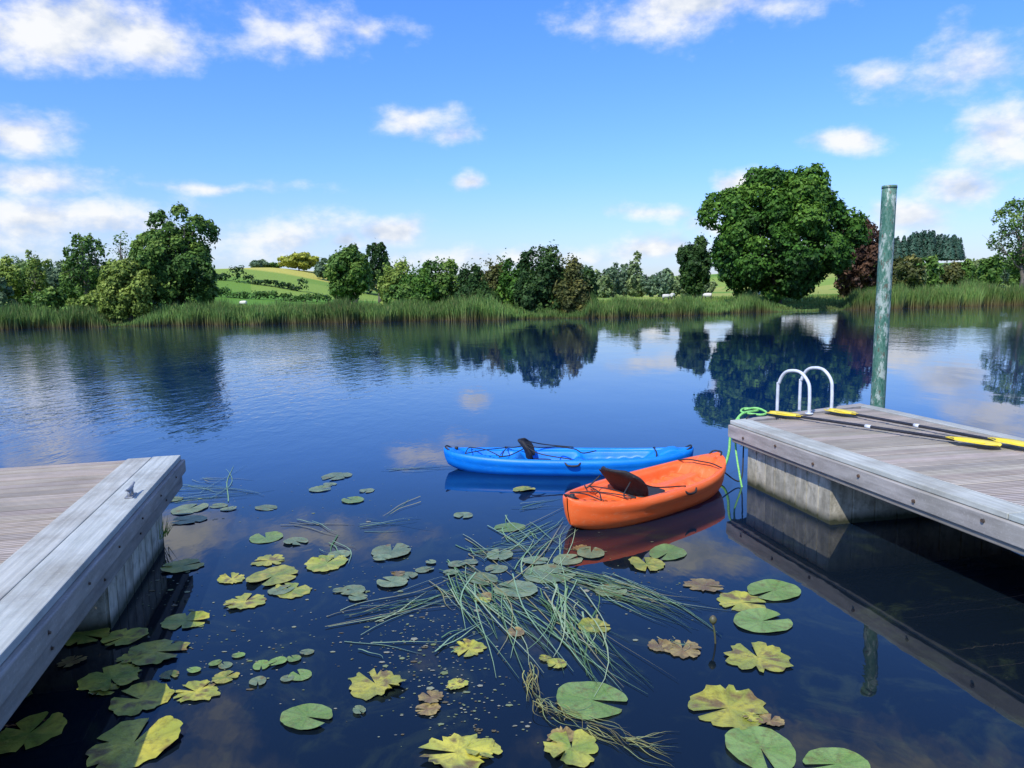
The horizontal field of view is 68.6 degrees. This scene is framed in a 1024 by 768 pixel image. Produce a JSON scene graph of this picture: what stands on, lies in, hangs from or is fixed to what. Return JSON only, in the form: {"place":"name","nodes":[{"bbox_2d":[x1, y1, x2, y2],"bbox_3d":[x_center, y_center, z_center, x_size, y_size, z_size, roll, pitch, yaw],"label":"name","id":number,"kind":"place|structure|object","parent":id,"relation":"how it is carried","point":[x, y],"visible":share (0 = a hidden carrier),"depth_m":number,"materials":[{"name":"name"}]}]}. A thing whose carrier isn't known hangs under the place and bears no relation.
{"place":"outdoors","nodes":[
{"label":"outdoors","id":0,"kind":"place"},
{"bbox_2d":[7,262,1012,327],"bbox_3d":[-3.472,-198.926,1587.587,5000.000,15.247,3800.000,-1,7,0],"label":"ground","id":1,"kind":"structure","parent":0,"point":[315,284],"depth_m":160.17,"materials":[{"name":"green plant"}]},
{"bbox_2d":[24,249,50,294],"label":"alder sapling","id":2,"kind":"object","parent":1,"relation":"on","point":[34,281],"visible":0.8,"depth_m":71.00,"materials":[{"name":"green plant"}]},
{"bbox_2d":[58,232,106,296],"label":"rowan tree","id":3,"kind":"object","parent":1,"relation":"on","point":[87,274],"visible":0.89,"depth_m":68.58,"materials":[{"name":"green plant"}]},
{"bbox_2d":[0,254,214,311],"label":"scrub","id":4,"kind":"object","parent":1,"relation":"on","point":[56,294],"visible":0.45,"depth_m":76.87,"materials":[{"name":"green plant"}]},
{"bbox_2d":[103,231,131,264],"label":"dead elm tree","id":5,"kind":"object","parent":1,"relation":"on","point":[121,244],"visible":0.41,"depth_m":70.78,"materials":[{"name":"green plant"}]},
{"bbox_2d":[94,257,158,320],"bbox_3d":[-30.169,-7.228,58.953,4.963,5.305,4.157,-1,7,0],"label":"goat willow tree","id":6,"kind":"object","parent":1,"relation":"on","point":[130,290],"visible":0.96,"depth_m":57.93,"materials":[{"name":"green plant"}]},
{"bbox_2d":[31,263,308,290],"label":"field hedge","id":7,"kind":"object","parent":1,"relation":"on","point":[257,281],"visible":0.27,"depth_m":151.24,"materials":[{"name":"green plant"}]},
{"bbox_2d":[126,201,220,307],"bbox_3d":[-28.173,-10.034,62.198,7.941,9.983,7.030,-2,7,-10],"label":"willow tree","id":8,"kind":"object","parent":1,"relation":"on","point":[173,259],"visible":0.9,"depth_m":60.98,"materials":[{"name":"green plant"}]},
{"bbox_2d":[17,283,331,301],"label":"field hedge","id":9,"kind":"object","parent":1,"relation":"on","point":[274,294],"visible":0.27,"depth_m":119.48,"materials":[{"name":"green plant"}]},
{"bbox_2d":[249,258,327,278],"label":"distant hedgerow","id":10,"kind":"object","parent":1,"relation":"on","point":[263,263],"visible":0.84,"depth_m":205.11,"materials":[{"name":"green plant"}]},
{"bbox_2d":[277,252,320,270],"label":"lime tree","id":11,"kind":"object","parent":1,"relation":"on","point":[304,261],"visible":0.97,"depth_m":200.08,"materials":[{"name":"yellow plant"}]},
{"bbox_2d":[8,256,598,293],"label":"background trees","id":12,"kind":"object","parent":1,"relation":"on","point":[19,262],"visible":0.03,"depth_m":168.94,"materials":[{"name":"green plant"}]},
{"bbox_2d":[322,245,373,301],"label":"hawthorn tree","id":13,"kind":"object","parent":1,"relation":"on","point":[348,273],"visible":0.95,"depth_m":85.53,"materials":[{"name":"green plant"}]},
{"bbox_2d":[347,243,361,303],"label":"poplar tree","id":14,"kind":"object","parent":1,"relation":"on","point":[352,245],"visible":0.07,"depth_m":106.36,"materials":[{"name":"green plant"}]},
{"bbox_2d":[365,238,392,301],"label":"poplar tree","id":15,"kind":"object","parent":1,"relation":"on","point":[375,250],"visible":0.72,"depth_m":103.01,"materials":[{"name":"green plant"}]},
{"bbox_2d":[375,239,598,313],"bbox_3d":[-2.368,-8.750,63.335,19.349,6.271,8.930,0,7,8],"label":"willow thicket","id":16,"kind":"object","parent":1,"relation":"on","point":[569,287],"visible":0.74,"depth_m":61.94,"materials":[{"name":"green plant"}]},
{"bbox_2d":[580,250,718,297],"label":"distant trees","id":17,"kind":"object","parent":1,"relation":"on","point":[612,281],"visible":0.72,"depth_m":137.89,"materials":[{"name":"green plant"}]},
{"bbox_2d":[662,294,671,299],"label":"sheep","id":18,"kind":"object","parent":1,"relation":"on","point":[665,296],"visible":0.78,"depth_m":78.35},
{"bbox_2d":[675,232,712,297],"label":"ash tree","id":19,"kind":"object","parent":1,"relation":"on","point":[695,263],"visible":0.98,"depth_m":84.21,"materials":[{"name":"green plant"}]},
{"bbox_2d":[702,293,711,298],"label":"sheep","id":20,"kind":"object","parent":1,"relation":"on","point":[707,295],"visible":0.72,"depth_m":77.35},
{"bbox_2d":[696,162,873,304],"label":"oak tree","id":21,"kind":"object","parent":1,"relation":"on","point":[788,212],"visible":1,"depth_m":65.95,"materials":[{"name":"green plant"}]},
{"bbox_2d":[833,219,878,297],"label":"copper beech tree","id":22,"kind":"object","parent":1,"relation":"on","point":[862,274],"visible":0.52,"depth_m":77.88,"materials":[{"name":"brown plant"}]},
{"bbox_2d":[893,229,966,260],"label":"conifer plantation","id":23,"kind":"object","parent":1,"relation":"on","point":[924,243],"visible":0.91,"depth_m":292.10,"materials":[{"name":"green plant"}]},
{"bbox_2d":[866,251,1020,291],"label":"hedge","id":24,"kind":"object","parent":1,"relation":"on","point":[911,272],"visible":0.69,"depth_m":118.81,"materials":[{"name":"green plant"}]},
{"bbox_2d":[986,196,1023,288],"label":"birch tree","id":25,"kind":"object","parent":1,"relation":"on","point":[1019,253],"visible":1,"depth_m":84.83,"materials":[{"name":"green plant"}]},
{"bbox_2d":[1007,224,1023,273],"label":"birch tree","id":26,"kind":"object","parent":1,"relation":"on","point":[1017,246],"visible":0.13,"depth_m":91.68,"materials":[{"name":"green plant"}]},
{"bbox_2d":[0,305,1023,767],"bbox_3d":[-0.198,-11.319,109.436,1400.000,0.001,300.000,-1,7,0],"label":"lake water","id":27,"kind":"structure","parent":0,"point":[900,643],"depth_m":6.32,"materials":[{"name":"blue liquid"}]},
{"bbox_2d":[0,455,185,730],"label":"floating dock","id":28,"kind":"object","parent":27,"relation":"on","point":[81,546],"visible":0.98,"depth_m":4.76,"materials":[{"name":"grey wood"}]},
{"bbox_2d":[124,481,136,498],"bbox_3d":[-2.786,0.779,5.481,0.056,0.084,0.244,-3,7,-14],"label":"mooring cleat","id":29,"kind":"object","parent":28,"relation":"on","point":[131,493],"visible":1,"depth_m":5.45,"materials":[{"name":"silver metal"}]},
{"bbox_2d":[158,516,175,542],"bbox_3d":[-2.949,1.230,6.236,0.253,0.300,0.580,-1,7,0],"label":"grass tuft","id":30,"kind":"object","parent":28,"relation":"on","point":[166,530],"visible":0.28,"depth_m":6.35,"materials":[{"name":"green plant"}]},
{"bbox_2d":[148,466,681,737],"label":"floating fragments","id":31,"kind":"object","parent":27,"relation":"on","point":[446,672],"visible":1,"depth_m":4.50,"materials":[{"name":"green plant"}]},
{"bbox_2d":[0,472,870,767],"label":"lily pads","id":32,"kind":"object","parent":27,"relation":"on","point":[748,740],"visible":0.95,"depth_m":4.11,"materials":[{"name":"green plant"}]},
{"bbox_2d":[174,466,731,767],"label":"floating rushes","id":33,"kind":"object","parent":27,"relation":"on","point":[559,615],"visible":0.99,"depth_m":5.00,"materials":[{"name":"green plant"}]},
{"bbox_2d":[0,277,1023,329],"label":"reeds","id":34,"kind":"object","parent":27,"relation":"on","point":[343,310],"visible":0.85,"depth_m":58.54,"materials":[{"name":"green plant"}]},
{"bbox_2d":[444,438,693,475],"bbox_3d":[0.640,0.868,8.863,2.938,0.441,0.805,0,7,7],"label":"blue kayak","id":35,"kind":"object","parent":27,"relation":"on","point":[527,458],"visible":0.94,"depth_m":8.71,"materials":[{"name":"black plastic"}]},
{"bbox_2d":[563,450,725,529],"bbox_3d":[1.357,0.991,7.343,2.359,0.543,0.864,-7,9,-42],"label":"orange kayak","id":36,"kind":"object","parent":27,"relation":"on","point":[617,498],"visible":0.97,"depth_m":6.99,"materials":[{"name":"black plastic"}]},
{"bbox_2d":[709,615,716,643],"bbox_3d":[1.200,1.510,4.482,0.049,0.270,0.046,-1,7,0],"label":"water lily bud","id":37,"kind":"object","parent":27,"relation":"in","point":[713,619],"visible":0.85,"depth_m":4.46,"materials":[{"name":"green plant"}]},
{"bbox_2d":[728,403,1023,554],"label":"floating dock","id":38,"kind":"object","parent":27,"relation":"on","point":[831,473],"visible":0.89,"depth_m":6.65,"materials":[{"name":"grey wood"}]},
{"bbox_2d":[725,414,755,481],"bbox_3d":[2.508,0.698,8.195,0.825,0.671,0.217,-6,9,-37],"label":"black mooring line","id":39,"kind":"object","parent":38,"relation":"attached to","point":[742,458],"visible":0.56,"depth_m":8.14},
{"bbox_2d":[726,407,767,486],"bbox_3d":[2.539,0.727,8.369,0.397,0.838,1.083,4,8,34],"label":"green mooring rope","id":40,"kind":"object","parent":38,"relation":"attached to","point":[753,410],"visible":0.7,"depth_m":8.45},
{"bbox_2d":[776,366,833,414],"bbox_3d":[3.464,0.705,8.928,0.579,1.805,0.518,-6,9,-36],"label":"swim ladder","id":41,"kind":"object","parent":38,"relation":"attached to","point":[805,377],"visible":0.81,"depth_m":8.82,"materials":[{"name":"white metal"}]},
{"bbox_2d":[766,411,1001,446],"bbox_3d":[3.588,0.427,7.563,0.216,0.038,2.431,-6,8,-33],"label":"kayak paddle","id":42,"kind":"object","parent":38,"relation":"on","point":[967,439],"visible":1,"depth_m":7.30,"materials":[{"name":"yellow plastic"}]},
{"bbox_2d":[824,408,1023,446],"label":"kayak paddle","id":43,"kind":"object","parent":38,"relation":"on","point":[1000,440],"visible":1,"depth_m":7.36,"materials":[{"name":"yellow plastic"}]},
{"bbox_2d":[870,185,897,407],"bbox_3d":[4.656,0.200,9.555,0.238,5.316,0.178,-1,7,0],"label":"mooring post","id":44,"kind":"object","parent":27,"relation":"in","point":[883,288],"visible":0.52,"depth_m":9.33,"materials":[{"name":"green paint"}]},
{"bbox_2d":[0,0,1023,276],"label":"sky","id":45,"kind":"structure","parent":0,"point":[461,131],"materials":[{"name":"blue"}]}
]}

